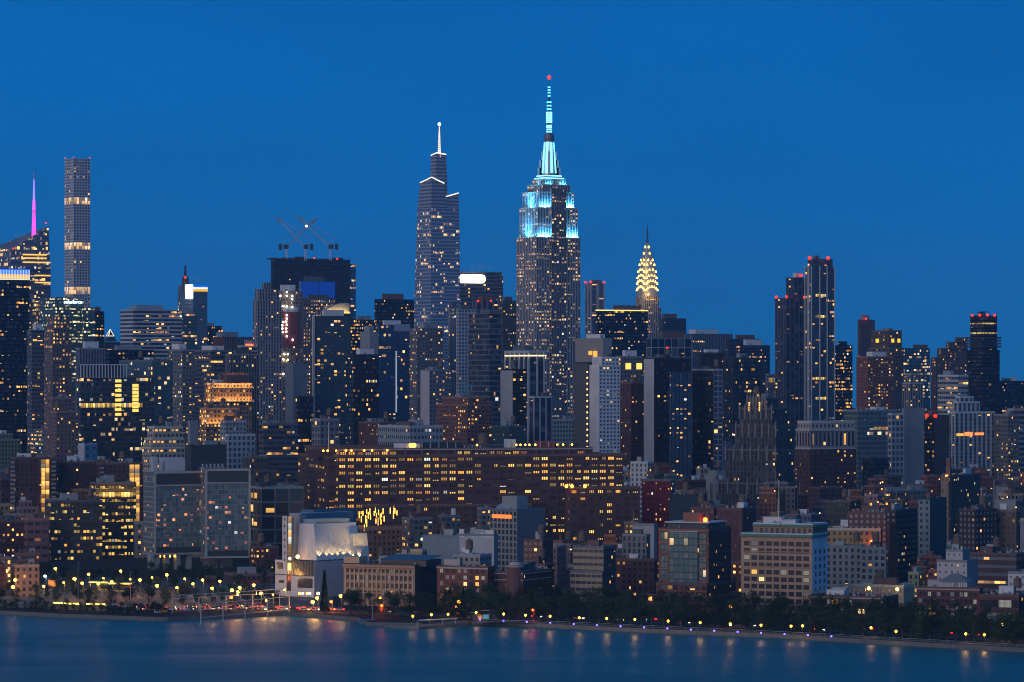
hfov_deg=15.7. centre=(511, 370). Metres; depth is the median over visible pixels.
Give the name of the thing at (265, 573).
tree
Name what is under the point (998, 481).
office building
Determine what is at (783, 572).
window
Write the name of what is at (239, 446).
office building
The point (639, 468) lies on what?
office building
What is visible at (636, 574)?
brick building
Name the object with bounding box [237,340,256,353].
office building
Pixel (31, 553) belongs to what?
building
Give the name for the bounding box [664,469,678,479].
stone building
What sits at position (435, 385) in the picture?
apartment tower
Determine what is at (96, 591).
tree
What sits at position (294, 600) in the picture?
paved lot
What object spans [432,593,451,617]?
tree
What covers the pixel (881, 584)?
office building
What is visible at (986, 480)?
brick building
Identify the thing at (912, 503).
brick building
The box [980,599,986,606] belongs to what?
window
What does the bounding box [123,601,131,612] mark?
tree
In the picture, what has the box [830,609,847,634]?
tree
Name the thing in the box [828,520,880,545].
office building
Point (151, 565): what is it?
tree
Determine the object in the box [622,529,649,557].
building
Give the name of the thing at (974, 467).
brick building
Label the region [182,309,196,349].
office tower
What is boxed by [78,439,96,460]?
building
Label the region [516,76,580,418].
skyscraper
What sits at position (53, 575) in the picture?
tree
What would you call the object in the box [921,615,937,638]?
tree
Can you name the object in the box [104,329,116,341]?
pyramid roof tower
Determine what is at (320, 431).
office building
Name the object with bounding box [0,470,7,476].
stone building
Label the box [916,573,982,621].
brick building
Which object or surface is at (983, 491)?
brick building
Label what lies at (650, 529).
building
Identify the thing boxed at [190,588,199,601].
tree
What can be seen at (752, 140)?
sky
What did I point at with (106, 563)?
tree
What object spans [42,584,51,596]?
tree
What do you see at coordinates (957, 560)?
office building
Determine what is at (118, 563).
ground
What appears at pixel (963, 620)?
tree
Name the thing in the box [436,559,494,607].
brick building
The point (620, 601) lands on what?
tree
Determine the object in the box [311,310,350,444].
apartment tower
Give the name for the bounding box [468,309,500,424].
office tower
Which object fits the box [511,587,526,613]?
tree
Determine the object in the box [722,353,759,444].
apartment tower
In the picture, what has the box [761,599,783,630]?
tree
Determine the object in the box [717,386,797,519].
stone building
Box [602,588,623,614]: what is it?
tree
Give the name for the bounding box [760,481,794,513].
stone building
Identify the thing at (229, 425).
office building
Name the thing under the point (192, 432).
office building
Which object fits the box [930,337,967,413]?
brick building
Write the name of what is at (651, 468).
brick building
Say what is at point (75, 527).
office building
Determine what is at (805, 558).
window
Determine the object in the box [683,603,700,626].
tree
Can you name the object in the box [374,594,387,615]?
tree
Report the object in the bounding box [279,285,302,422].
office tower
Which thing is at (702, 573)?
bay window
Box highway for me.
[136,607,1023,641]
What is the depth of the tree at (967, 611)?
1683.95 m
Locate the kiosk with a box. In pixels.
[48,579,60,587]
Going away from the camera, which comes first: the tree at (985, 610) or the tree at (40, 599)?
the tree at (985, 610)
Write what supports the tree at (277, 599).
on the paved lot
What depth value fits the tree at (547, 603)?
1772.86 m
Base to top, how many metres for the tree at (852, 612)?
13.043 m
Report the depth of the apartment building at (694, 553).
1856.16 m
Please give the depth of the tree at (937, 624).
1652.42 m
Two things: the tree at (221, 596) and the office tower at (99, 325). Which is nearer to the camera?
the tree at (221, 596)
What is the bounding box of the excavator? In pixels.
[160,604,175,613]
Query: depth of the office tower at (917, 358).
4412.85 m
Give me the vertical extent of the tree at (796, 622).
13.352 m
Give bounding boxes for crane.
[276,217,312,260]
[279,218,315,258]
[297,216,337,260]
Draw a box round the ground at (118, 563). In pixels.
[0,408,1023,651]
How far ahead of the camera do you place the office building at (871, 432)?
2906.65 m
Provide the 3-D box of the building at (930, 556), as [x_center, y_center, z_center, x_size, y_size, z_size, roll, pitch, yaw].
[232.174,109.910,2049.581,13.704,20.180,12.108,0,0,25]
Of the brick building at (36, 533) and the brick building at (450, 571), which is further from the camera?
the brick building at (36, 533)
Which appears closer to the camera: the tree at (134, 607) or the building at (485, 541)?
the tree at (134, 607)
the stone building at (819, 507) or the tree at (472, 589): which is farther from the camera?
the stone building at (819, 507)
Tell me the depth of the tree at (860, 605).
1727.87 m
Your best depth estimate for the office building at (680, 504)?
2274.50 m
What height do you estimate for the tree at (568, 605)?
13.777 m
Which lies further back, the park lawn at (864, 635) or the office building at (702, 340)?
the office building at (702, 340)
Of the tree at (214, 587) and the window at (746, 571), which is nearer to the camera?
the window at (746, 571)
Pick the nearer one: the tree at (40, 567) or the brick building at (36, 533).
the tree at (40, 567)
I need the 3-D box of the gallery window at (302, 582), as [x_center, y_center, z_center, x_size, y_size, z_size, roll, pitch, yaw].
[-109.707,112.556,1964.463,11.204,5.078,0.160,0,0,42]
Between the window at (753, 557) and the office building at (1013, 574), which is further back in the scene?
the office building at (1013, 574)
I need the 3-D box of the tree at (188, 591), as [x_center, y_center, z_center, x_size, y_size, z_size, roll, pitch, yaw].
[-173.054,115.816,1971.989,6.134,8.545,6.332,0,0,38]
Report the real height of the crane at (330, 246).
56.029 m
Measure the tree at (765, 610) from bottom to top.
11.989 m
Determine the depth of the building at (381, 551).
2130.63 m
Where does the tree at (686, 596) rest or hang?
on the ground at (118, 563)
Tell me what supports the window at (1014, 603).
in the brick building at (1006, 597)
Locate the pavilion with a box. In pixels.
[471,610,502,619]
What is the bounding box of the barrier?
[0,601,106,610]
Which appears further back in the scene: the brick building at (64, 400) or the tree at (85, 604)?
the brick building at (64, 400)
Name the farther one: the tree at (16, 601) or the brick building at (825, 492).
the brick building at (825, 492)
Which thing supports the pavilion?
on the ground at (118, 563)
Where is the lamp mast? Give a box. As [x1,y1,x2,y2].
[130,572,130,605]
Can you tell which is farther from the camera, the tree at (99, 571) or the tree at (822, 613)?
the tree at (99, 571)
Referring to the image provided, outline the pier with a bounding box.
[384,618,470,629]
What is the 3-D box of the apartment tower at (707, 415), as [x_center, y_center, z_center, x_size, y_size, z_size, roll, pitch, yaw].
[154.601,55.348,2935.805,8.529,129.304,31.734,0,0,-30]
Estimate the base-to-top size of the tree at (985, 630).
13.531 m
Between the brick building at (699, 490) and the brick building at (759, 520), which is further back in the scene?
the brick building at (699, 490)
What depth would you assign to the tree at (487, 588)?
1834.28 m
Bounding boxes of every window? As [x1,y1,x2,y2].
[115,380,120,415]
[132,384,138,411]
[277,562,282,568]
[298,578,312,587]
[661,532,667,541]
[661,544,667,552]
[661,555,667,567]
[661,569,667,579]
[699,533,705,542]
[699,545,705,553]
[699,556,705,567]
[699,570,705,580]
[744,569,749,573]
[744,576,749,580]
[751,555,756,559]
[766,541,771,545]
[766,584,771,588]
[781,570,786,574]
[781,577,786,581]
[788,556,793,560]
[788,570,793,574]
[796,556,801,560]
[803,542,808,546]
[803,556,808,560]
[803,585,808,589]
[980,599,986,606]
[987,600,992,606]
[993,600,999,607]
[998,600,1005,607]
[1006,600,1010,607]
[1011,600,1017,607]
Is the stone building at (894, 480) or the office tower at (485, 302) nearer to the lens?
the stone building at (894, 480)
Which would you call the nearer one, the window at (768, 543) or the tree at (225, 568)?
the window at (768, 543)
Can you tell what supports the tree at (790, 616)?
on the park lawn at (864, 635)
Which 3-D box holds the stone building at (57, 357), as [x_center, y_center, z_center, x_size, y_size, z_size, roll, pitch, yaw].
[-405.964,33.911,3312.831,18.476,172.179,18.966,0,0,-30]
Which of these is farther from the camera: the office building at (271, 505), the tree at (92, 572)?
the office building at (271, 505)
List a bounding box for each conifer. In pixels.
[319,569,329,612]
[461,586,467,618]
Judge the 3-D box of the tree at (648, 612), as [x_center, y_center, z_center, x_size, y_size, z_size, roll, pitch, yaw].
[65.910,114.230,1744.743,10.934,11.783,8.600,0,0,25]
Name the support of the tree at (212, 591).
on the paved lot
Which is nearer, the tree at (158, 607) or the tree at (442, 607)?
the tree at (442, 607)
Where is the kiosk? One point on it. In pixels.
(51, 582)
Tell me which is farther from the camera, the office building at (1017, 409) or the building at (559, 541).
the office building at (1017, 409)
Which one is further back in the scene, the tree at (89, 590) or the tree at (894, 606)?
the tree at (89, 590)
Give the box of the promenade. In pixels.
[474,621,1023,646]
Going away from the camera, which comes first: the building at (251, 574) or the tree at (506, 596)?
the tree at (506, 596)
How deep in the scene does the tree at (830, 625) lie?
1688.95 m
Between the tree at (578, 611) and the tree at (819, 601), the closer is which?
the tree at (819, 601)
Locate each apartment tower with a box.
[10,453,55,516]
[56,455,96,498]
[96,451,142,520]
[253,282,281,422]
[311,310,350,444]
[420,360,450,424]
[500,360,525,425]
[529,393,551,443]
[644,348,690,461]
[669,372,690,478]
[692,359,722,475]
[698,349,724,368]
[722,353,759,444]
[775,273,803,468]
[804,256,834,420]
[848,505,885,545]
[886,503,916,582]
[959,494,996,551]
[966,311,1000,413]
[997,503,1019,550]
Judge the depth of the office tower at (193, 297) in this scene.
4336.58 m
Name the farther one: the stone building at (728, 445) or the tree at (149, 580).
the stone building at (728, 445)
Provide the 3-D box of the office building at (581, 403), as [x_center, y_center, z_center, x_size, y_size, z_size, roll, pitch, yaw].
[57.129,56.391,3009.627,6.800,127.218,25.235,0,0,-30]
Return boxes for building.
[0,430,20,469]
[0,467,9,502]
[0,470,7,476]
[0,503,11,519]
[0,509,23,557]
[0,556,11,586]
[0,562,5,595]
[4,513,32,519]
[11,558,38,595]
[12,552,34,562]
[16,497,35,516]
[16,548,39,569]
[24,506,48,561]
[27,324,44,452]
[28,425,43,455]
[44,312,71,455]
[45,487,101,560]
[47,394,75,455]
[50,401,78,460]
[71,488,87,498]
[75,341,104,410]
[77,364,153,461]
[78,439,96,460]
[90,475,135,556]
[97,456,110,461]
[104,342,119,349]
[105,345,153,365]
[119,351,172,425]
[134,521,147,558]
[142,415,184,470]
[168,344,194,470]
[186,440,226,470]
[187,421,197,444]
[191,554,199,557]
[195,346,231,443]
[200,398,238,443]
[204,373,253,433]
[204,575,215,584]
[220,410,245,443]
[224,567,274,582]
[225,350,258,454]
[225,434,254,467]
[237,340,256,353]
[242,451,276,559]
[249,532,278,572]
[251,473,302,558]
[258,413,297,482]
[276,478,297,485]
[285,355,306,422]
[296,396,313,452]
[312,408,338,444]
[342,554,442,606]
[357,507,408,559]
[358,411,395,444]
[360,326,377,353]
[378,419,442,444]
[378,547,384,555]
[396,548,409,553]
[402,504,432,552]
[410,549,426,554]
[422,521,459,564]
[436,385,491,443]
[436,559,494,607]
[438,508,460,533]
[453,538,491,565]
[459,529,497,570]
[477,503,491,529]
[489,495,544,569]
[491,415,525,443]
[494,561,551,607]
[523,524,552,561]
[531,548,553,587]
[552,416,572,442]
[553,534,565,544]
[553,544,565,586]
[558,531,576,569]
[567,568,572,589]
[570,530,615,604]
[573,362,591,446]
[575,334,611,361]
[603,534,621,546]
[616,350,642,381]
[616,544,621,557]
[616,554,658,600]
[620,378,643,468]
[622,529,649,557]
[623,466,629,484]
[624,519,643,532]
[630,457,652,518]
[632,523,656,557]
[642,467,674,552]
[646,511,740,612]
[647,466,663,478]
[653,462,668,473]
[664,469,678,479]
[669,481,706,520]
[675,476,705,488]
[675,485,694,493]
[684,329,732,469]
[690,493,716,519]
[691,487,707,500]
[696,464,709,478]
[704,460,725,500]
[710,476,725,500]
[710,500,725,506]
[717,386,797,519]
[717,493,756,560]
[723,441,734,469]
[726,335,761,356]
[731,561,740,590]
[735,495,754,506]
[736,339,769,394]
[740,480,828,613]
[756,515,770,521]
[759,483,785,518]
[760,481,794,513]
[765,374,774,396]
[770,499,784,516]
[788,509,819,521]
[795,418,856,508]
[797,493,806,509]
[809,486,841,512]
[812,587,898,617]
[813,499,828,521]
[825,488,860,526]
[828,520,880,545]
[828,531,864,592]
[843,400,896,495]
[847,489,863,509]
[851,568,913,605]
[856,352,893,408]
[858,315,874,355]
[861,532,887,581]
[862,457,888,495]
[864,478,892,493]
[864,489,883,509]
[873,469,900,486]
[879,487,909,500]
[884,499,907,510]
[887,524,897,577]
[888,413,903,488]
[902,371,922,407]
[902,408,923,488]
[903,485,927,500]
[905,480,930,491]
[908,495,917,549]
[908,567,924,596]
[911,560,932,584]
[916,551,937,568]
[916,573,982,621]
[918,492,946,558]
[922,474,939,496]
[924,410,948,496]
[928,555,942,578]
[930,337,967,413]
[937,533,977,585]
[938,371,967,414]
[941,458,980,540]
[942,467,965,474]
[947,539,952,548]
[948,394,994,478]
[966,464,978,472]
[970,536,1023,592]
[975,467,992,507]
[979,576,1023,623]
[980,487,991,507]
[993,475,1011,507]
[994,411,1018,480]
[995,481,1023,506]
[995,488,1022,517]
[998,490,1022,498]
[1000,377,1023,413]
[1007,405,1023,476]
[1008,569,1023,590]
[1020,472,1023,484]
[1020,518,1023,550]
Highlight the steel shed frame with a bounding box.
[172,588,289,623]
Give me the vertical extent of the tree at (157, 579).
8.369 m
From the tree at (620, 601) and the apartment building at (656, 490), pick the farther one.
the apartment building at (656, 490)
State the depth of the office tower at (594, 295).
4904.91 m
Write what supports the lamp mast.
on the ground at (118, 563)
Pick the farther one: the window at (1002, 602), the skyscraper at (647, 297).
the skyscraper at (647, 297)
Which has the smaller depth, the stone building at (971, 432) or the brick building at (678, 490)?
the brick building at (678, 490)
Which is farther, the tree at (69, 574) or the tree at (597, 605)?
the tree at (69, 574)
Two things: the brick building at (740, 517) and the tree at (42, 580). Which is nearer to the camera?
the tree at (42, 580)
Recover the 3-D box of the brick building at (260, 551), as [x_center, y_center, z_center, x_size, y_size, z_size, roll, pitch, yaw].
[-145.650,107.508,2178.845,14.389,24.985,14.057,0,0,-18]
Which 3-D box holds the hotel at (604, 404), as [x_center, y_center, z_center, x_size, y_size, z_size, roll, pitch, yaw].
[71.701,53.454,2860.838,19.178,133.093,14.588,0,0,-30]
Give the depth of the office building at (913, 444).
2834.32 m
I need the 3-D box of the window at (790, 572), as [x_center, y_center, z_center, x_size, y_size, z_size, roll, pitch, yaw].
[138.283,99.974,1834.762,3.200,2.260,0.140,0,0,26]
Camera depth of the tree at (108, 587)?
1893.25 m
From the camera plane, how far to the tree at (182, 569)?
2124.40 m
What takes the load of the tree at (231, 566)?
on the paved lot
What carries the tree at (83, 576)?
on the paved lot
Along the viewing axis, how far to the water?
1587.71 m
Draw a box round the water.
[0,615,1023,681]
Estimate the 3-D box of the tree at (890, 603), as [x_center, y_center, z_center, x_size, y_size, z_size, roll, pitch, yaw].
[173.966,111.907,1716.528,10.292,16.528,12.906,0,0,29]
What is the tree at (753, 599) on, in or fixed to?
on the ground at (118, 563)
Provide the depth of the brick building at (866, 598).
1807.76 m
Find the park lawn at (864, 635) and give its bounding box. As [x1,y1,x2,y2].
[346,614,1023,644]
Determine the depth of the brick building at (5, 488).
2649.66 m
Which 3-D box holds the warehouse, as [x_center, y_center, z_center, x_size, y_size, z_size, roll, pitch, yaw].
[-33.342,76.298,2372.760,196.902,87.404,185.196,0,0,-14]
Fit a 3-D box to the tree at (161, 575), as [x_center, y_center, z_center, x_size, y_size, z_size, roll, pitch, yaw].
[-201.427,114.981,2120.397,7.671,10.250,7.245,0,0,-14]
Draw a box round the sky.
[0,0,1023,407]
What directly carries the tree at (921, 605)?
on the ground at (118, 563)
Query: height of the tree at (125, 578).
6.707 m
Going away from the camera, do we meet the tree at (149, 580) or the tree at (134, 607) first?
the tree at (134, 607)
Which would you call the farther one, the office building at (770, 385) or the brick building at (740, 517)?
the office building at (770, 385)
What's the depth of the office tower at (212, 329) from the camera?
4509.02 m
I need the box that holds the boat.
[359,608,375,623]
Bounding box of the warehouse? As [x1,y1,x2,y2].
[298,423,639,543]
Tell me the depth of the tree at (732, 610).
1717.58 m
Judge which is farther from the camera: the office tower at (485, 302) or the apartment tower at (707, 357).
the office tower at (485, 302)
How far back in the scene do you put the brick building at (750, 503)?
2416.06 m
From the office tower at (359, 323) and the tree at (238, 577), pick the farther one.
the office tower at (359, 323)
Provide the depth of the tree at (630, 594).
1796.69 m
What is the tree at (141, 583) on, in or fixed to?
on the paved lot
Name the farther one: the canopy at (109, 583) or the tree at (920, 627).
the canopy at (109, 583)
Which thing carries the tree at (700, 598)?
on the ground at (118, 563)
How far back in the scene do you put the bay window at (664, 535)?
1860.36 m
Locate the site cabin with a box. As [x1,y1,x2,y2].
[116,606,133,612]
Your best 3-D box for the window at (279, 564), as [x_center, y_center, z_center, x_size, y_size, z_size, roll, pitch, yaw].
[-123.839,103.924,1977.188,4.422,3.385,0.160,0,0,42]
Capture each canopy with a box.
[90,581,109,589]
[108,582,134,585]
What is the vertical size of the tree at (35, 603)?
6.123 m
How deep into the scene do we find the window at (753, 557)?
1843.63 m
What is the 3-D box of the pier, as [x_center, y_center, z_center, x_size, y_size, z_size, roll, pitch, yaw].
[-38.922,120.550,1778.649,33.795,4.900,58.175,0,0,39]
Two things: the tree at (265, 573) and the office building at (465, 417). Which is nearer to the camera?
the tree at (265, 573)
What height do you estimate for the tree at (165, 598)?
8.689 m
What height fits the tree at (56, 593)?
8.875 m
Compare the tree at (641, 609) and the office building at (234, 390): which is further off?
the office building at (234, 390)
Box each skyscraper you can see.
[0,176,50,329]
[65,157,89,306]
[267,257,349,315]
[414,123,459,369]
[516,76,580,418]
[636,224,660,337]
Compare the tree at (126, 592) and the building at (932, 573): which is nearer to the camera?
the tree at (126, 592)
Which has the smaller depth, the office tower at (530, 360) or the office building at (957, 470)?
the office building at (957, 470)
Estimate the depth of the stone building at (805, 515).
2424.09 m
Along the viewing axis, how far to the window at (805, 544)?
1831.29 m
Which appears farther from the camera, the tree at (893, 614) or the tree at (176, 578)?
the tree at (176, 578)
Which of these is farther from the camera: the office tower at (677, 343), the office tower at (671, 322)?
the office tower at (671, 322)
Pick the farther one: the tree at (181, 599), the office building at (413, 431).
the office building at (413, 431)
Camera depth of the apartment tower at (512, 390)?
3004.62 m
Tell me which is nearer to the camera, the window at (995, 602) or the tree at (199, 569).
the window at (995, 602)
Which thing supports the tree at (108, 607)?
on the ground at (118, 563)
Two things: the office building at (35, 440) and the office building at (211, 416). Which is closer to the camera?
the office building at (211, 416)
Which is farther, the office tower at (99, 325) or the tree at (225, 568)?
the office tower at (99, 325)
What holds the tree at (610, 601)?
on the park lawn at (864, 635)
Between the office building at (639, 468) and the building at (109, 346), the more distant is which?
the building at (109, 346)
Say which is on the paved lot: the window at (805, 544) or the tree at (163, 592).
the tree at (163, 592)
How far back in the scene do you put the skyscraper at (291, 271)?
4628.41 m
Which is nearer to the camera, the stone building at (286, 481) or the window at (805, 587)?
the window at (805, 587)
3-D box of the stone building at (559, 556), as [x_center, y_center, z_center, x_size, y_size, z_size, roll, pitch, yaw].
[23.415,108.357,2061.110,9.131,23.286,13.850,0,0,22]
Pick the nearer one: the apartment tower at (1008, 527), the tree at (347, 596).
the tree at (347, 596)
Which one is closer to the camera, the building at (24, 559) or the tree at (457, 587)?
the tree at (457, 587)
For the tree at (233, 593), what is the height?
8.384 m
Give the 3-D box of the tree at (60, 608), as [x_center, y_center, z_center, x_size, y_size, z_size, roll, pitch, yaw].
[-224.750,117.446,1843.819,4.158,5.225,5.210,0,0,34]
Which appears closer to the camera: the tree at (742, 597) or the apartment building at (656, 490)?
the tree at (742, 597)
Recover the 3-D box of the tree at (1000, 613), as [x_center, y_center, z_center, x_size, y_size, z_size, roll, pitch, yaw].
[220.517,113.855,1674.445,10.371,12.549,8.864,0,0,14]
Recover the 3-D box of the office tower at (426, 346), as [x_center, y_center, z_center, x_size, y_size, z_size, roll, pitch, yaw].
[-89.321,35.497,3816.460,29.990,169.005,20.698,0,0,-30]
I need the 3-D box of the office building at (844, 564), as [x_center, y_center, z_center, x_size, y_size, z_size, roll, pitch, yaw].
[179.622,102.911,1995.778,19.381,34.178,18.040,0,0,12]
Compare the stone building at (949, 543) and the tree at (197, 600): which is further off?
the stone building at (949, 543)
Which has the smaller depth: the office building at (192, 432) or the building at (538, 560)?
the building at (538, 560)
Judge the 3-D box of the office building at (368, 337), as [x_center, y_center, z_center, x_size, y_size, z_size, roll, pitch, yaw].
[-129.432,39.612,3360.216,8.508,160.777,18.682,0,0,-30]
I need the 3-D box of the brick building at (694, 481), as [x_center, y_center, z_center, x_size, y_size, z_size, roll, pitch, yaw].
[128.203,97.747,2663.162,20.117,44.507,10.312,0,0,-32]
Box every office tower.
[0,268,29,452]
[40,297,83,397]
[82,307,94,347]
[95,307,103,347]
[120,305,181,359]
[178,266,207,349]
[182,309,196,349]
[207,323,222,345]
[212,332,252,353]
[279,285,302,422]
[299,276,334,298]
[303,295,334,395]
[320,303,349,315]
[346,348,378,444]
[350,264,355,319]
[351,316,374,353]
[374,294,413,331]
[376,320,409,421]
[410,323,442,419]
[448,303,457,396]
[456,305,476,393]
[460,272,502,308]
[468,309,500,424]
[472,296,498,312]
[499,297,515,368]
[504,346,546,443]
[585,280,604,337]
[596,305,647,381]
[646,331,690,356]
[661,314,685,333]
[835,341,851,419]
[869,328,903,412]
[904,345,929,411]
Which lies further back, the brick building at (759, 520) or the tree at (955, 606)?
the brick building at (759, 520)
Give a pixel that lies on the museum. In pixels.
(316, 542)
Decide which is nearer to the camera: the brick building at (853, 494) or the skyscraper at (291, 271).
the brick building at (853, 494)
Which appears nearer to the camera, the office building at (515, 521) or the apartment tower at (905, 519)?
the apartment tower at (905, 519)
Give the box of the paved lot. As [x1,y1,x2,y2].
[1,576,332,606]
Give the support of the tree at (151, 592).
on the paved lot
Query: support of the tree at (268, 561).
on the paved lot
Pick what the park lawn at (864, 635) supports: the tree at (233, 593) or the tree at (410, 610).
the tree at (410, 610)
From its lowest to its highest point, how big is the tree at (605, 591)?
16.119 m
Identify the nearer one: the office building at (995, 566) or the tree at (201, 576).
the office building at (995, 566)
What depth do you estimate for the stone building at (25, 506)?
2467.22 m
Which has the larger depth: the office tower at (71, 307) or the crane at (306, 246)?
the crane at (306, 246)
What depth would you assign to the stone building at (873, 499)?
2439.03 m
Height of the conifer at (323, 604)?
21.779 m
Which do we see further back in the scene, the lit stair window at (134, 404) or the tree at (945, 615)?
the lit stair window at (134, 404)
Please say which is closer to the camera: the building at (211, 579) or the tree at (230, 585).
the tree at (230, 585)
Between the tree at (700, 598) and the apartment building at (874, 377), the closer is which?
the tree at (700, 598)
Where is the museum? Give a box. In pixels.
[275,508,369,598]
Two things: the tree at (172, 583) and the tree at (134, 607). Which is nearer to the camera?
the tree at (134, 607)
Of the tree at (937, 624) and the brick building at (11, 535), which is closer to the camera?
the tree at (937, 624)
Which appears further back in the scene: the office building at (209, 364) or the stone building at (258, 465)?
the office building at (209, 364)
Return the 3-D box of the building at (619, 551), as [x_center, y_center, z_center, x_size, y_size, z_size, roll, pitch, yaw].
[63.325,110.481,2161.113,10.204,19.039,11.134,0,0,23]
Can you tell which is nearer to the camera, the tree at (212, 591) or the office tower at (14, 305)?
the tree at (212, 591)
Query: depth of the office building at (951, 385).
3211.90 m
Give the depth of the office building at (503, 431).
2786.97 m
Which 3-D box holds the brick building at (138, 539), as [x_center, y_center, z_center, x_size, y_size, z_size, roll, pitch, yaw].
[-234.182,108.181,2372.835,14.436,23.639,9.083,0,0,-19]
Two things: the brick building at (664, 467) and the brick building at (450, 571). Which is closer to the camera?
the brick building at (450, 571)
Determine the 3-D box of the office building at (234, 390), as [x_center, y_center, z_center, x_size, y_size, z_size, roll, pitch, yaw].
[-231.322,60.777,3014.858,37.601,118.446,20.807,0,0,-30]
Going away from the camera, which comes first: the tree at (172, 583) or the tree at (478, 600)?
the tree at (478, 600)
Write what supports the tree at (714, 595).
on the ground at (118, 563)
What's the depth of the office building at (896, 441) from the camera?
2802.78 m
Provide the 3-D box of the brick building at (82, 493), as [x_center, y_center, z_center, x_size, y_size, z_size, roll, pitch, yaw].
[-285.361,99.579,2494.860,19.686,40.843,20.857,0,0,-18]
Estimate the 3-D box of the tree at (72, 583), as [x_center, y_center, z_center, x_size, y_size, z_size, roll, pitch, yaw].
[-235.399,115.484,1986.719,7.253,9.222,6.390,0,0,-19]
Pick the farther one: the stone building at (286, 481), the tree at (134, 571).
the stone building at (286, 481)
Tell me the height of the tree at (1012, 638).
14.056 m
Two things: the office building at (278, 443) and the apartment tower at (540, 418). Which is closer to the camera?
the office building at (278, 443)
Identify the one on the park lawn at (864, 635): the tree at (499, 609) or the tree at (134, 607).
the tree at (499, 609)
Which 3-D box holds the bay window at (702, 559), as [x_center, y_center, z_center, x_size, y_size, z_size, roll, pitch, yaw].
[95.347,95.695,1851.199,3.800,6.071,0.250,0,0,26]
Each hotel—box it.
[142,457,250,569]
[589,354,619,452]
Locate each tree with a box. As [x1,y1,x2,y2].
[0,589,5,599]
[2,600,7,609]
[6,580,11,589]
[8,600,14,607]
[10,587,21,599]
[12,597,20,609]
[31,584,42,598]
[31,599,40,610]
[36,596,46,610]
[37,563,44,575]
[39,573,46,586]
[41,562,51,574]
[41,600,50,609]
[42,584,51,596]
[49,572,60,585]
[50,602,56,610]
[51,586,62,599]
[56,602,63,611]
[58,579,71,592]
[59,566,67,579]
[61,598,70,611]
[65,570,76,580]
[68,578,79,591]
[71,585,82,602]
[71,602,78,612]
[72,572,81,582]
[77,580,85,590]
[78,567,86,580]
[78,602,83,610]
[82,588,92,602]
[83,603,90,612]
[87,567,98,579]
[87,600,96,612]
[91,586,99,600]
[94,567,102,580]
[96,603,104,612]
[99,578,106,589]
[102,560,113,576]
[102,584,116,603]
[104,600,111,611]
[110,569,118,581]
[114,575,123,591]
[115,601,124,613]
[120,566,129,580]
[121,584,139,601]
[122,574,129,581]
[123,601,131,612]
[129,565,138,581]
[130,602,138,612]
[133,575,140,584]
[136,578,147,588]
[136,603,143,613]
[139,565,146,579]
[141,584,155,603]
[144,573,155,585]
[146,560,157,576]
[149,601,157,613]
[152,575,161,589]
[154,563,164,579]
[155,603,161,613]
[159,585,169,598]
[160,563,172,578]
[160,587,171,603]
[168,580,175,587]
[169,570,180,584]
[174,583,188,603]
[177,562,187,579]
[184,581,192,594]
[187,566,197,581]
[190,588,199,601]
[194,564,205,575]
[194,592,203,602]
[197,572,206,585]
[204,562,216,575]
[206,583,216,597]
[208,588,218,602]
[214,569,223,583]
[217,586,227,601]
[222,565,230,576]
[225,582,235,591]
[225,591,238,603]
[227,563,236,571]
[232,572,243,585]
[235,582,250,604]
[250,563,260,570]
[254,582,269,603]
[256,565,267,572]
[259,569,269,584]
[262,559,274,571]
[271,590,280,604]
[341,587,362,614]
[351,586,366,614]
[362,591,377,615]
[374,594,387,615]
[383,591,397,615]
[387,590,410,616]
[401,593,418,616]
[411,591,428,616]
[423,594,438,617]
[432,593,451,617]
[436,586,456,612]
[444,595,460,617]
[447,582,466,610]
[451,594,468,618]
[460,591,477,618]
[465,583,479,613]
[471,591,488,615]
[479,581,495,612]
[479,593,497,619]
[491,591,510,620]
[493,590,512,609]
[497,592,519,620]
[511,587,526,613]
[516,598,534,620]
[520,589,540,614]
[529,579,551,609]
[529,591,546,620]
[540,594,562,620]
[546,583,563,611]
[550,599,565,620]
[558,586,577,610]
[558,595,578,622]
[569,588,589,612]
[570,597,585,621]
[580,586,602,615]
[580,600,598,622]
[587,597,609,623]
[592,585,612,615]
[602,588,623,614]
[603,597,622,623]
[611,596,629,623]
[621,589,638,613]
[623,598,642,624]
[631,598,649,624]
[638,591,652,618]
[642,602,660,625]
[645,589,668,619]
[655,599,676,626]
[661,601,679,625]
[662,592,679,616]
[666,597,691,626]
[670,589,692,615]
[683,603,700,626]
[689,593,706,620]
[696,602,713,627]
[700,589,722,619]
[704,596,725,627]
[712,602,733,628]
[723,599,746,628]
[726,591,749,622]
[737,603,753,628]
[744,589,760,615]
[745,605,761,629]
[757,598,772,620]
[759,605,775,630]
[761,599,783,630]
[766,590,790,622]
[771,601,793,631]
[782,606,799,631]
[785,602,804,620]
[789,604,807,632]
[798,603,820,633]
[799,593,818,624]
[806,605,828,632]
[810,593,831,616]
[816,603,839,633]
[822,592,841,618]
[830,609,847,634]
[835,595,856,622]
[841,608,859,634]
[853,599,870,627]
[853,613,871,635]
[863,596,885,628]
[864,609,884,635]
[876,594,897,627]
[876,608,894,637]
[888,603,903,622]
[888,611,901,636]
[891,610,910,638]
[897,598,924,625]
[905,610,919,637]
[909,611,931,639]
[913,602,932,624]
[917,597,943,631]
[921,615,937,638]
[931,605,952,629]
[932,614,945,639]
[938,611,953,639]
[945,617,965,640]
[948,598,975,633]
[953,613,978,640]
[956,605,974,629]
[961,613,982,641]
[973,612,994,641]
[977,606,991,632]
[988,609,1010,628]
[988,614,1004,642]
[992,618,1012,642]
[1002,612,1021,643]
[1004,608,1023,628]
[1012,619,1023,643]

